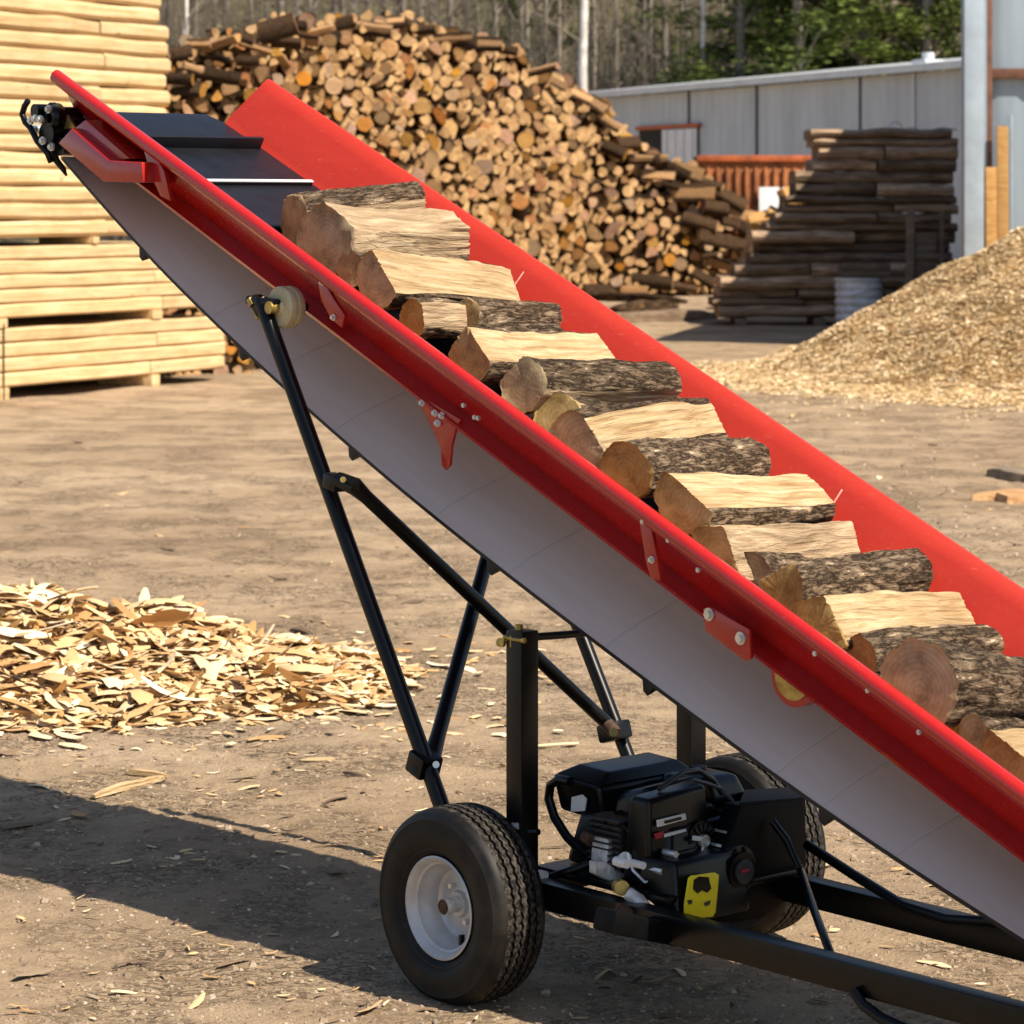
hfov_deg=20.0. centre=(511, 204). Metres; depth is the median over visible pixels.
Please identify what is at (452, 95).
firewood log
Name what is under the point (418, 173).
firewood log
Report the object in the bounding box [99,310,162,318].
wooden block
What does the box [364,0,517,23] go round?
bare tree
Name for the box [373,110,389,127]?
firewood log
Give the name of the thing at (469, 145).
firewood log
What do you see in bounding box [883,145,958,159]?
slab
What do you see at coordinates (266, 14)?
bare tree
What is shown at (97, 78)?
board
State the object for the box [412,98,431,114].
firewood log
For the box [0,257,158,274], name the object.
board
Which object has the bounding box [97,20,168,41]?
board
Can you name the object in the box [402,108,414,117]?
firewood log
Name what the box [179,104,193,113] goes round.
firewood log
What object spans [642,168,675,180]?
firewood log
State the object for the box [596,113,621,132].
firewood log
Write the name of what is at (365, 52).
firewood log
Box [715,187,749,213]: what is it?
firewood log
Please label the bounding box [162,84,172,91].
firewood log
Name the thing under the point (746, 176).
steel bin
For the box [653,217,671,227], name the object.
firewood log
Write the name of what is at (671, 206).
firewood log
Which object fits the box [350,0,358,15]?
bare tree
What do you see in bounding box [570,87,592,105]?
firewood log
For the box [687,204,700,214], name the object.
firewood log
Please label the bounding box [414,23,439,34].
firewood log
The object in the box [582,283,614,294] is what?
firewood log
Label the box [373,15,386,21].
firewood log
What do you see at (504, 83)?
firewood log
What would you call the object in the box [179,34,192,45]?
firewood log
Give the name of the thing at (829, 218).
slab
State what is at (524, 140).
firewood log
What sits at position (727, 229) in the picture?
firewood log
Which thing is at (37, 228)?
board
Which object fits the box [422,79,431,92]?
firewood log
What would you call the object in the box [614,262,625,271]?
firewood log
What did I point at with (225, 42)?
firewood log
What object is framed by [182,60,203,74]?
firewood log
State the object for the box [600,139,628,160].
firewood log
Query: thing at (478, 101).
firewood log
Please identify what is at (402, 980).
pebbles
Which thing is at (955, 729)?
firewood log
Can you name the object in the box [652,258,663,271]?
firewood log
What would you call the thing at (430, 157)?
firewood log
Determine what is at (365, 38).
firewood log
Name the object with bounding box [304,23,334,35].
firewood log
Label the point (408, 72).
firewood log
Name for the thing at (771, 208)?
wood block
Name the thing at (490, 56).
firewood log
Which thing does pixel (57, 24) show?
board
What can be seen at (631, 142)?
firewood log
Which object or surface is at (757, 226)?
wood block
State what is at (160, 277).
board
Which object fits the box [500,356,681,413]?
firewood log
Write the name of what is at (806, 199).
slab
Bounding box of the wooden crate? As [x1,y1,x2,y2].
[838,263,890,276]
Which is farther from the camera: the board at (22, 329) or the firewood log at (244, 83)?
the firewood log at (244, 83)
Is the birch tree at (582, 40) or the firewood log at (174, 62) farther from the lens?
the birch tree at (582, 40)
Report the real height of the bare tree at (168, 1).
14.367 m
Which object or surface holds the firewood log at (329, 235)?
on the log conveyor
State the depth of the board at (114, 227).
26.61 m
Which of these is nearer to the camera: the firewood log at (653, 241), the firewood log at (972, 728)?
the firewood log at (972, 728)
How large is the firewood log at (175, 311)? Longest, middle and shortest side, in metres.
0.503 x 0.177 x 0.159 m
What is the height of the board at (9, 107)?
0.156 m
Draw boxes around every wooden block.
[0,318,7,327]
[0,387,8,399]
[39,237,98,243]
[98,374,159,386]
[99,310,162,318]
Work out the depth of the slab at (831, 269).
40.94 m
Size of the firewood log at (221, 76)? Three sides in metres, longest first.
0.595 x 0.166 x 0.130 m
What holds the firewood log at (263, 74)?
on the firewood heap
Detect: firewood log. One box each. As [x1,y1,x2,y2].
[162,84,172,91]
[164,72,193,85]
[167,309,179,314]
[168,53,178,67]
[169,43,192,61]
[170,61,174,71]
[170,82,207,96]
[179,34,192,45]
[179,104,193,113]
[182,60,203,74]
[186,38,210,48]
[187,66,241,85]
[193,96,211,113]
[201,33,240,54]
[201,369,213,372]
[206,111,218,119]
[209,37,216,55]
[209,65,222,89]
[211,90,221,106]
[212,52,233,64]
[212,61,223,67]
[213,361,228,373]
[220,27,231,35]
[220,84,239,95]
[221,105,234,115]
[225,346,236,353]
[227,44,244,57]
[230,28,255,45]
[231,365,241,373]
[234,355,248,364]
[236,55,259,66]
[238,42,271,54]
[239,72,249,90]
[242,12,298,44]
[243,88,255,101]
[246,24,256,34]
[251,42,263,57]
[254,66,272,84]
[270,37,304,49]
[271,48,290,66]
[272,73,282,85]
[277,60,295,76]
[281,81,300,94]
[281,181,426,244]
[295,12,316,30]
[295,20,307,30]
[295,71,311,89]
[296,202,470,274]
[298,33,320,46]
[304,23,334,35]
[310,62,319,85]
[315,48,325,66]
[321,29,341,47]
[323,77,341,95]
[323,98,333,114]
[324,62,331,77]
[332,111,342,121]
[334,12,342,17]
[336,14,354,30]
[336,250,366,287]
[338,28,352,45]
[341,96,352,111]
[344,76,354,93]
[346,121,355,133]
[352,19,392,38]
[355,117,371,139]
[357,249,519,310]
[359,8,372,20]
[359,35,368,43]
[359,46,372,61]
[361,67,372,83]
[371,74,387,84]
[372,15,403,29]
[372,101,379,113]
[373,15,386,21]
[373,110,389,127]
[373,133,390,156]
[378,61,390,81]
[380,39,397,62]
[380,94,390,103]
[388,123,403,132]
[389,147,399,161]
[395,161,406,170]
[398,33,412,54]
[398,53,411,65]
[399,297,466,339]
[400,132,412,148]
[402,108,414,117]
[403,63,413,79]
[405,88,416,105]
[411,168,424,182]
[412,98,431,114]
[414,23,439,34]
[419,133,438,150]
[420,149,438,170]
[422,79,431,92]
[426,40,442,62]
[426,179,441,193]
[432,107,445,129]
[433,32,471,42]
[440,139,453,152]
[444,88,459,108]
[444,120,457,136]
[445,26,477,50]
[448,47,464,65]
[448,327,614,384]
[452,67,459,83]
[457,36,502,51]
[457,158,466,174]
[460,75,475,90]
[460,297,562,326]
[461,137,479,158]
[465,122,477,133]
[466,188,478,202]
[471,94,486,108]
[474,31,487,35]
[475,159,494,184]
[476,321,563,330]
[480,122,490,130]
[483,79,495,97]
[484,51,495,61]
[488,210,498,225]
[490,177,504,199]
[492,228,500,233]
[493,196,505,207]
[495,77,510,89]
[498,129,513,147]
[499,43,517,55]
[499,213,513,225]
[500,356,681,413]
[505,43,520,60]
[508,85,517,100]
[510,191,528,223]
[512,220,525,232]
[514,131,533,148]
[515,180,530,193]
[519,54,527,69]
[519,62,560,77]
[521,151,530,164]
[522,98,536,114]
[525,214,535,227]
[527,238,541,259]
[529,82,540,95]
[529,120,542,132]
[529,171,546,194]
[533,391,615,431]
[537,73,551,91]
[539,221,555,238]
[548,145,557,156]
[549,163,558,172]
[549,397,728,468]
[550,76,568,91]
[550,261,562,272]
[551,214,563,229]
[553,106,562,115]
[557,152,570,166]
[557,236,569,252]
[559,193,573,207]
[561,222,575,233]
[562,72,572,87]
[564,138,576,152]
[569,114,581,128]
[569,248,583,262]
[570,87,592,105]
[570,161,584,178]
[570,177,578,189]
[575,235,584,249]
[579,209,588,223]
[582,223,603,242]
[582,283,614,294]
[583,197,597,209]
[585,252,600,271]
[590,94,610,115]
[593,112,611,128]
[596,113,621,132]
[597,142,606,155]
[598,187,618,198]
[598,221,620,238]
[599,437,770,498]
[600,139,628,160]
[601,238,617,251]
[603,154,618,161]
[609,275,622,287]
[612,136,641,149]
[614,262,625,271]
[616,175,629,186]
[617,285,648,292]
[619,244,632,258]
[620,199,635,213]
[628,153,668,164]
[630,230,646,242]
[631,164,652,185]
[632,272,672,290]
[640,222,657,243]
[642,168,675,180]
[644,145,659,153]
[644,247,657,259]
[646,236,658,248]
[648,154,691,182]
[650,189,659,200]
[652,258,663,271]
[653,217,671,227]
[653,470,835,535]
[661,179,680,190]
[661,253,675,265]
[662,187,670,195]
[665,202,676,212]
[670,183,715,201]
[670,257,687,271]
[673,282,699,292]
[674,160,704,182]
[677,201,687,213]
[680,211,718,233]
[680,235,690,245]
[686,251,700,263]
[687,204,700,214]
[690,267,715,288]
[692,178,724,191]
[692,521,859,580]
[695,245,712,255]
[696,229,747,252]
[701,199,729,216]
[702,251,721,258]
[704,174,713,179]
[707,257,734,271]
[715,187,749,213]
[720,216,750,228]
[721,226,732,232]
[729,208,758,218]
[733,217,750,235]
[744,551,812,586]
[759,548,933,609]
[790,590,975,651]
[847,624,1003,676]
[880,638,1023,728]
[951,723,959,734]
[958,714,1023,748]
[979,728,1023,781]
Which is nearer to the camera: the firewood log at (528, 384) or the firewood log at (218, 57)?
the firewood log at (528, 384)
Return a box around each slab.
[708,296,803,306]
[713,286,795,297]
[714,304,835,317]
[716,274,835,289]
[729,262,808,276]
[745,251,952,264]
[746,230,854,243]
[753,242,949,252]
[761,222,957,231]
[769,212,876,223]
[778,204,891,212]
[779,195,956,204]
[789,170,953,183]
[789,182,874,196]
[795,288,901,298]
[803,299,881,305]
[804,127,951,139]
[805,159,875,171]
[806,138,957,147]
[809,262,938,276]
[811,146,883,160]
[854,230,955,242]
[874,183,954,196]
[876,158,956,172]
[876,212,951,224]
[881,276,904,287]
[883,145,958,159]
[892,203,958,213]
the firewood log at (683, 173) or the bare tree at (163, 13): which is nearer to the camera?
the firewood log at (683, 173)
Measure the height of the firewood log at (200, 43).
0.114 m
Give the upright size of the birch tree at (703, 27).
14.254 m
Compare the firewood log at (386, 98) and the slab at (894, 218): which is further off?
the slab at (894, 218)
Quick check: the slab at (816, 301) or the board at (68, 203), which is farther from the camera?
the slab at (816, 301)
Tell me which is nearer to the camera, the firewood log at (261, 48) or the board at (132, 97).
the board at (132, 97)
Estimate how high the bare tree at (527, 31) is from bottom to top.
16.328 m
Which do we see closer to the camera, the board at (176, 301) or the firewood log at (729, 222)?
the board at (176, 301)
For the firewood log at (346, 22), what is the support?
on the firewood heap
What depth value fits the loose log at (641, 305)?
46.32 m
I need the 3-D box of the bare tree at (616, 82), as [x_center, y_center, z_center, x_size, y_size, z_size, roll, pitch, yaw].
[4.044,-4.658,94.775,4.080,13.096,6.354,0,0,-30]
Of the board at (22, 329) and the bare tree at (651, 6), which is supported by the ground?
the bare tree at (651, 6)
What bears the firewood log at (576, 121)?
on the firewood heap
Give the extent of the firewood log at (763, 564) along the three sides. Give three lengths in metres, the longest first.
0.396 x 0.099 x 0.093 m
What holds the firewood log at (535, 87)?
in the firewood heap
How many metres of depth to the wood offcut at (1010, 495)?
16.65 m
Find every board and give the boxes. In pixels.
[0,0,158,23]
[0,11,98,35]
[0,29,167,57]
[0,46,104,69]
[0,63,165,89]
[0,81,101,101]
[0,99,165,116]
[0,116,38,133]
[0,134,42,152]
[0,151,68,168]
[0,169,84,186]
[0,186,98,202]
[0,203,96,219]
[0,220,106,237]
[0,241,134,243]
[0,243,138,259]
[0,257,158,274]
[0,270,154,288]
[0,282,183,303]
[0,297,162,317]
[0,313,217,342]
[0,333,156,357]
[0,342,224,372]
[0,361,149,387]
[38,203,98,203]
[74,0,95,1]
[89,204,112,219]
[90,0,160,8]
[92,53,170,73]
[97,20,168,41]
[99,87,169,105]
[105,220,126,234]
[146,329,222,345]
[147,355,223,373]
[153,269,170,282]
[154,295,196,309]
[985,167,997,246]
[997,126,1008,239]
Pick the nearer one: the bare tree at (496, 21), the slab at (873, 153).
the slab at (873, 153)
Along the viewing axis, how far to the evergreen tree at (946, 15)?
83.87 m
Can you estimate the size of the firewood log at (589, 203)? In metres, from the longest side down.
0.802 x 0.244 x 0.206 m
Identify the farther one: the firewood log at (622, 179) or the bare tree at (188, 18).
the bare tree at (188, 18)
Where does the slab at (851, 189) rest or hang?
on the slab at (806, 199)
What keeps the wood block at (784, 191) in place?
on the wood block at (771, 208)
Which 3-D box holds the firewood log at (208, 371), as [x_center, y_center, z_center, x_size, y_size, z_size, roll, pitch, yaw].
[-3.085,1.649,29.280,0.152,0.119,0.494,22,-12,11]
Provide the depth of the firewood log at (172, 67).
30.19 m
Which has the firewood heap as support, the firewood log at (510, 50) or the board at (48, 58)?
the firewood log at (510, 50)
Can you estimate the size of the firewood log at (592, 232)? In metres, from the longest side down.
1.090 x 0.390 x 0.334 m
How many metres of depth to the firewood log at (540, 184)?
48.61 m
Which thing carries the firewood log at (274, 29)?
on the firewood heap
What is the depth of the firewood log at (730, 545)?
6.07 m
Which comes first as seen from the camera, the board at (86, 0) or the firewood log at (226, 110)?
the board at (86, 0)
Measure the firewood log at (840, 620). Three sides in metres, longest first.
0.516 x 0.140 x 0.131 m
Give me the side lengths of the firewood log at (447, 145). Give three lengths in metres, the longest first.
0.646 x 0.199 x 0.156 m
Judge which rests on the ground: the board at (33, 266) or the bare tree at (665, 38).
the bare tree at (665, 38)
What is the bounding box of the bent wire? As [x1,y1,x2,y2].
[887,121,956,130]
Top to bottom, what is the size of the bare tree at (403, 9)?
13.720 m
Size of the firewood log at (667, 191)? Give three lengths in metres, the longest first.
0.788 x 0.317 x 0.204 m
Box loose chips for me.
[0,399,1020,1023]
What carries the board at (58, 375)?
on the wooden block at (6, 393)
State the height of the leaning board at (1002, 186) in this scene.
2.620 m
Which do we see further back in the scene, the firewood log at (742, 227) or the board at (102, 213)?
the firewood log at (742, 227)
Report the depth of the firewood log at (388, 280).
6.86 m
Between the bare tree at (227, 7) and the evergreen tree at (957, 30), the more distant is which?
the bare tree at (227, 7)
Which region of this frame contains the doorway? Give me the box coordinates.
[635,123,700,163]
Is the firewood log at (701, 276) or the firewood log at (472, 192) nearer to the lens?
the firewood log at (472, 192)
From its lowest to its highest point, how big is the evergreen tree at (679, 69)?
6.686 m
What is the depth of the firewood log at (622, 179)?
54.33 m
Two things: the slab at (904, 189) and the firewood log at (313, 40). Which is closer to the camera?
the firewood log at (313, 40)
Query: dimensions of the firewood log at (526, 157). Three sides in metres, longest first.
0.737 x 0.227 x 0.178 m
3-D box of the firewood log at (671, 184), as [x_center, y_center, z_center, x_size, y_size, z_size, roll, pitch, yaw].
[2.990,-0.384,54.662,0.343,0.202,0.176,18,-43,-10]
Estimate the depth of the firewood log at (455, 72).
42.94 m
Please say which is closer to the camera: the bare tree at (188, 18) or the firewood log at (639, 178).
the firewood log at (639, 178)
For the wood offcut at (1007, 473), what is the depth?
17.89 m
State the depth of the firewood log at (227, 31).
31.11 m
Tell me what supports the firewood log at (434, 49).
on the firewood heap
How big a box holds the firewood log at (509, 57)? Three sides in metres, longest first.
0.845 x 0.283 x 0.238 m
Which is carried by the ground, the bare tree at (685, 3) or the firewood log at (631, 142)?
the bare tree at (685, 3)
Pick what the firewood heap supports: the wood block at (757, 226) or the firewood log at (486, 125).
the firewood log at (486, 125)
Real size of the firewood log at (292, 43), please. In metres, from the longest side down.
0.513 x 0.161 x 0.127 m
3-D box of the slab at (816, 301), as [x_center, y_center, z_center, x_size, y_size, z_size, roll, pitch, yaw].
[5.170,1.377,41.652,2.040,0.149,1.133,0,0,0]
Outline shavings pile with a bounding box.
[0,578,578,748]
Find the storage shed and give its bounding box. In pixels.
[587,52,960,260]
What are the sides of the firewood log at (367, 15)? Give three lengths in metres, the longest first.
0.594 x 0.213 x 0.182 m
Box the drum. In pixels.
[834,277,883,324]
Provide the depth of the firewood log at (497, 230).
44.44 m
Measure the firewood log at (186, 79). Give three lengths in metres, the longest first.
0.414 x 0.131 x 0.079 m
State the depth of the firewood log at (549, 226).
49.27 m
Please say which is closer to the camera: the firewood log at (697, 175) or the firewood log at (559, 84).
the firewood log at (559, 84)
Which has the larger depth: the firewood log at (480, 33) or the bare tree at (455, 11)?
the bare tree at (455, 11)
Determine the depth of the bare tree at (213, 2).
107.78 m
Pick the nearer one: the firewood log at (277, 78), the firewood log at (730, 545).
the firewood log at (730, 545)
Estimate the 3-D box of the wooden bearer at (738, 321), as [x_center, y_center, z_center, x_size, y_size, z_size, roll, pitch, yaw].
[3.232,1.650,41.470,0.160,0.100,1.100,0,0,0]
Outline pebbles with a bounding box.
[0,414,1023,1023]
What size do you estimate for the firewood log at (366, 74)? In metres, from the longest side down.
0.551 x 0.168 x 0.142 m
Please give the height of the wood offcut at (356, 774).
0.012 m
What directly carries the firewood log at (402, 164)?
on the firewood heap
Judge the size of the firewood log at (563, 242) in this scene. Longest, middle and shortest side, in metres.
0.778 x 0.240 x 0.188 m
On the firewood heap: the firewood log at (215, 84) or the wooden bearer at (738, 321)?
the firewood log at (215, 84)
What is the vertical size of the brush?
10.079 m
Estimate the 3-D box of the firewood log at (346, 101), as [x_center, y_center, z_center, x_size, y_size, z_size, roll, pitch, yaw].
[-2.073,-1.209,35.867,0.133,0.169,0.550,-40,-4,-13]
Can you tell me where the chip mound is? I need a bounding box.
[691,227,1023,422]
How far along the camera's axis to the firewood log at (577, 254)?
51.76 m
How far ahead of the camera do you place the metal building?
34.00 m
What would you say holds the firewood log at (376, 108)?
in the firewood heap
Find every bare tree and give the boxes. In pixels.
[128,1,236,240]
[146,0,176,45]
[157,0,270,46]
[158,0,193,42]
[158,0,253,49]
[169,0,243,45]
[177,0,235,37]
[193,0,252,37]
[199,0,300,33]
[208,0,377,25]
[239,0,318,29]
[262,0,373,25]
[276,0,315,15]
[287,0,350,17]
[300,0,470,31]
[340,0,464,23]
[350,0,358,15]
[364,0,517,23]
[375,1,539,66]
[390,0,464,23]
[411,0,487,30]
[419,0,587,74]
[433,0,469,31]
[454,0,488,31]
[487,0,620,82]
[498,0,613,82]
[510,0,669,95]
[515,0,653,97]
[524,0,628,86]
[529,0,629,97]
[540,0,636,96]
[577,0,685,96]
[587,0,681,89]
[588,0,683,96]
[588,0,734,95]
[600,0,745,73]
[611,0,715,95]
[648,0,747,94]
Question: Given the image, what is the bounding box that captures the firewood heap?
[160,9,745,376]
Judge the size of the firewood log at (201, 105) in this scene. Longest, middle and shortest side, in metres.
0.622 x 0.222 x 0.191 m
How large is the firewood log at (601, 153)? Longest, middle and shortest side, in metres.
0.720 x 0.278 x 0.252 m
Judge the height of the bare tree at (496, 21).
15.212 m
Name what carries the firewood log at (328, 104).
in the firewood heap
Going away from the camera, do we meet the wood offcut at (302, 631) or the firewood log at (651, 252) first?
the wood offcut at (302, 631)
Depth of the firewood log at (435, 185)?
40.56 m
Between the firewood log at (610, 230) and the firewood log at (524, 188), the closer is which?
the firewood log at (524, 188)
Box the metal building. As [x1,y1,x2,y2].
[961,0,1023,257]
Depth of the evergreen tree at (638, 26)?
105.68 m
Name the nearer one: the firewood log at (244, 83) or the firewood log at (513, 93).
the firewood log at (244, 83)
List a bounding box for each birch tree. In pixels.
[182,0,212,34]
[510,0,587,91]
[630,0,754,73]
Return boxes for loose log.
[590,291,687,303]
[610,299,678,311]
[618,308,717,322]
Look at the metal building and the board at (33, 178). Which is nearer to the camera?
the board at (33, 178)
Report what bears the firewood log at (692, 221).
on the firewood heap
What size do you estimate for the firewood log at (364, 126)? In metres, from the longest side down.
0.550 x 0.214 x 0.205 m
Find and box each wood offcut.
[0,818,51,827]
[91,775,164,797]
[125,768,167,776]
[290,628,313,634]
[300,757,334,760]
[342,771,368,777]
[971,488,1023,503]
[986,466,1023,481]
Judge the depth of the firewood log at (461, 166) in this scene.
42.75 m
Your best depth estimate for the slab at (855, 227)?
41.01 m
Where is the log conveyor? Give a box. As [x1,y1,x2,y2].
[19,70,1023,1023]
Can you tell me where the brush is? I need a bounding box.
[72,0,958,240]
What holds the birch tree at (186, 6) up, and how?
on the ground
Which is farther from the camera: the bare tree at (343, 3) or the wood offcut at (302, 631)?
the bare tree at (343, 3)
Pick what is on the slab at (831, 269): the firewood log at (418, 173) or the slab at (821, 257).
the slab at (821, 257)
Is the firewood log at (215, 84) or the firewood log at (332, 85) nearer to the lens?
the firewood log at (215, 84)
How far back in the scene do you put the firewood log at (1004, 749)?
5.41 m
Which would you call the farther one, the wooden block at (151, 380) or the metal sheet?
the metal sheet
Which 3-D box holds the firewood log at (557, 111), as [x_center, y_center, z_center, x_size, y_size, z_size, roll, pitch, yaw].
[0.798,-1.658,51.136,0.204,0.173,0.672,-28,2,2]
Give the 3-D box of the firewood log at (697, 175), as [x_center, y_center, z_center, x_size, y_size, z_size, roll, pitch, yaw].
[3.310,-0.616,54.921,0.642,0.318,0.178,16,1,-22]
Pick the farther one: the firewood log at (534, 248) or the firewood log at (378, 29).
the firewood log at (534, 248)
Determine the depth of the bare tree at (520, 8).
97.53 m
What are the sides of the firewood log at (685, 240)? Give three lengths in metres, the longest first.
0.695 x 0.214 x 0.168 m
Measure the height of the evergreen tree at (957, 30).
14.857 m
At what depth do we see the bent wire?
41.09 m
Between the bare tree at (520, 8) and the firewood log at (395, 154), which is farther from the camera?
the bare tree at (520, 8)
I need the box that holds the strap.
[3,324,4,399]
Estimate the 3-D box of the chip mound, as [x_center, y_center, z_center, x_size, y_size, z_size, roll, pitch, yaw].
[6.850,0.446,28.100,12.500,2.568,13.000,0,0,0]
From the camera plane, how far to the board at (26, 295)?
26.24 m
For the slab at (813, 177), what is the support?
on the slab at (851, 189)
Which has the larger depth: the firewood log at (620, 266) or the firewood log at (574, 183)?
the firewood log at (620, 266)
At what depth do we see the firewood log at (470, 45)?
43.38 m
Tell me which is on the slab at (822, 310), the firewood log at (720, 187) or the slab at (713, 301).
the slab at (713, 301)
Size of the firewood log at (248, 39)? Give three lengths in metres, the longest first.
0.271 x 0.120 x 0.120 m
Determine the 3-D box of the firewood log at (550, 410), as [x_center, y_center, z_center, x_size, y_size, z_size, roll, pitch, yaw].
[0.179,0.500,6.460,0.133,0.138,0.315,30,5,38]
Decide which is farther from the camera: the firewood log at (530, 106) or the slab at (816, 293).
the firewood log at (530, 106)
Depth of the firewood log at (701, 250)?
54.90 m
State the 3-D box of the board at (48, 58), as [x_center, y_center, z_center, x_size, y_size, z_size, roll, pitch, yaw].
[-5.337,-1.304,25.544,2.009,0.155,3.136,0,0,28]
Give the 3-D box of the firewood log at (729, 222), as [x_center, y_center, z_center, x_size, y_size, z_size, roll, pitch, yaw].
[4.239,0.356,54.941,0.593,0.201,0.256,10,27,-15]
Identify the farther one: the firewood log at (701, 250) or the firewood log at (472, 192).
the firewood log at (701, 250)
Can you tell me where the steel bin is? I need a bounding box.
[693,155,810,258]
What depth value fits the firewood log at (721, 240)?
54.49 m
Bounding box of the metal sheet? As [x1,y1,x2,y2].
[759,187,778,210]
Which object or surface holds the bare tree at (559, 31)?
on the ground
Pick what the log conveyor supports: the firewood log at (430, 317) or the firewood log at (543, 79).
the firewood log at (430, 317)
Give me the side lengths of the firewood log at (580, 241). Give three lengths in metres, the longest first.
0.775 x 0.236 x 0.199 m
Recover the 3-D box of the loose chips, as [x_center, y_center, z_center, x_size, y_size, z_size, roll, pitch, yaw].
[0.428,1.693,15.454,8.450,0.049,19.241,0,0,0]
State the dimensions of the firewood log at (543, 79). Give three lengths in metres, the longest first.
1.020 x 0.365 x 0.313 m
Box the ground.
[0,294,1023,1023]
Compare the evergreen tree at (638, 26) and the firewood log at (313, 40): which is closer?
the firewood log at (313, 40)
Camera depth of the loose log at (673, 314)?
42.15 m
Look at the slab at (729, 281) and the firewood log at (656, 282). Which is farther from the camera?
the firewood log at (656, 282)
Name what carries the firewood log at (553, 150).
in the firewood heap
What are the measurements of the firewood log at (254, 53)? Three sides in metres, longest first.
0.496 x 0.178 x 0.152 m
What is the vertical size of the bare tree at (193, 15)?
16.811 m
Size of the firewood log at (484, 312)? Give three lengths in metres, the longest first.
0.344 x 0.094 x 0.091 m
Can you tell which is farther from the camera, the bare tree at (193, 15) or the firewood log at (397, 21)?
the bare tree at (193, 15)
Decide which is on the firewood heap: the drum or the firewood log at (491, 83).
the firewood log at (491, 83)
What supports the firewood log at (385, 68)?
in the firewood heap
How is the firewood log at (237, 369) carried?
in the firewood heap
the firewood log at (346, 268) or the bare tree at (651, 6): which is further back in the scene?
the bare tree at (651, 6)
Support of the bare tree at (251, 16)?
on the ground
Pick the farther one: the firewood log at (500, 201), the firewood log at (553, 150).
the firewood log at (553, 150)
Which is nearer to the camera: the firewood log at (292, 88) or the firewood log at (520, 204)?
the firewood log at (292, 88)
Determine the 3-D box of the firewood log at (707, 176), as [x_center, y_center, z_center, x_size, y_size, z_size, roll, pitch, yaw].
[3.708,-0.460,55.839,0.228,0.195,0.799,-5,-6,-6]
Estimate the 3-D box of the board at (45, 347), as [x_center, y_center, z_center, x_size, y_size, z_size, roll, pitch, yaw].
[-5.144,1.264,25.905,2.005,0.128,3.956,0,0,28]
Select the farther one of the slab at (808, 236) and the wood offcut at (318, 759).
the slab at (808, 236)
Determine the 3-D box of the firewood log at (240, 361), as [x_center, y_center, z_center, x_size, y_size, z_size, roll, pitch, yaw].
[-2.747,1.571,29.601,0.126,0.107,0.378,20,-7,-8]
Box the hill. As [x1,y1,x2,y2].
[0,0,949,241]
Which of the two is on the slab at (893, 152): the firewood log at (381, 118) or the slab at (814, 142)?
the slab at (814, 142)
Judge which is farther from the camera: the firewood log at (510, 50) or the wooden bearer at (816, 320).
the firewood log at (510, 50)
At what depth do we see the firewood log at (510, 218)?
45.62 m
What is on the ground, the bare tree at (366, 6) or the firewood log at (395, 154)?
the bare tree at (366, 6)
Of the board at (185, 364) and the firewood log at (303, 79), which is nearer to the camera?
the board at (185, 364)
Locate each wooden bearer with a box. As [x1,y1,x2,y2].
[730,318,746,324]
[806,317,824,324]
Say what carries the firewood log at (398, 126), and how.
in the firewood heap
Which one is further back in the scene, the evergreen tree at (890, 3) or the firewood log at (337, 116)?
the evergreen tree at (890, 3)
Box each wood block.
[747,208,777,229]
[754,223,760,229]
[765,205,776,217]
[776,186,796,203]
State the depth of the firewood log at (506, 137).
46.16 m
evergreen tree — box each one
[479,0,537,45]
[605,0,686,95]
[633,0,845,94]
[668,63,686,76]
[672,0,825,84]
[715,0,936,85]
[730,0,873,86]
[803,0,944,80]
[809,0,959,73]
[848,0,960,75]
[885,0,960,73]
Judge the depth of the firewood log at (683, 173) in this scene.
54.68 m
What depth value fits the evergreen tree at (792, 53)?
81.38 m
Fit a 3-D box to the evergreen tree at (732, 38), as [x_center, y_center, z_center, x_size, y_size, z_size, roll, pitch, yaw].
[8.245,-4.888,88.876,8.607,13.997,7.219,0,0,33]
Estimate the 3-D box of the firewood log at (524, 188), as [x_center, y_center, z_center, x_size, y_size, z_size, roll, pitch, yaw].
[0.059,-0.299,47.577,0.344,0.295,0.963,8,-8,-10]
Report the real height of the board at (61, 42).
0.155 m
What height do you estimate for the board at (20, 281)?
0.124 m
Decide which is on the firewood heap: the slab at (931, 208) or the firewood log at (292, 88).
the firewood log at (292, 88)
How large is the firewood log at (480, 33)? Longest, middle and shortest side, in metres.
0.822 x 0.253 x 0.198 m
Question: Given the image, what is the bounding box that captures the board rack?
[905,208,944,285]
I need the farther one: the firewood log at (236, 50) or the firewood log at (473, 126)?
the firewood log at (473, 126)
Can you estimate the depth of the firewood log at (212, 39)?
30.84 m
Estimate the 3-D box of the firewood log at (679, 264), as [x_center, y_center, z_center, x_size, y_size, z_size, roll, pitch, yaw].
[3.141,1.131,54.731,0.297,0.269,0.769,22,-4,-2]
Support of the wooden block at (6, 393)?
on the ground
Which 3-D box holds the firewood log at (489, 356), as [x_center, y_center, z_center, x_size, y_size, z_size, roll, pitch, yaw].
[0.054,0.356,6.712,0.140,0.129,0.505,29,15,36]
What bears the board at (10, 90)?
on the board at (9, 107)
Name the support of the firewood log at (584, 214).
on the firewood heap
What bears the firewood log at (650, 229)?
in the firewood heap
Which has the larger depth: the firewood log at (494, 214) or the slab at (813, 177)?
the firewood log at (494, 214)
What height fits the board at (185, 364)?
0.122 m
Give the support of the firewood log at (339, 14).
in the firewood heap
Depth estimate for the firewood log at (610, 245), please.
53.54 m
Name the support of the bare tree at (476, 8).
on the ground
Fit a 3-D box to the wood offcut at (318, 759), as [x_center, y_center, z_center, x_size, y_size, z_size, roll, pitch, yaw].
[-0.592,1.685,8.825,0.106,0.010,0.019,0,0,-15]

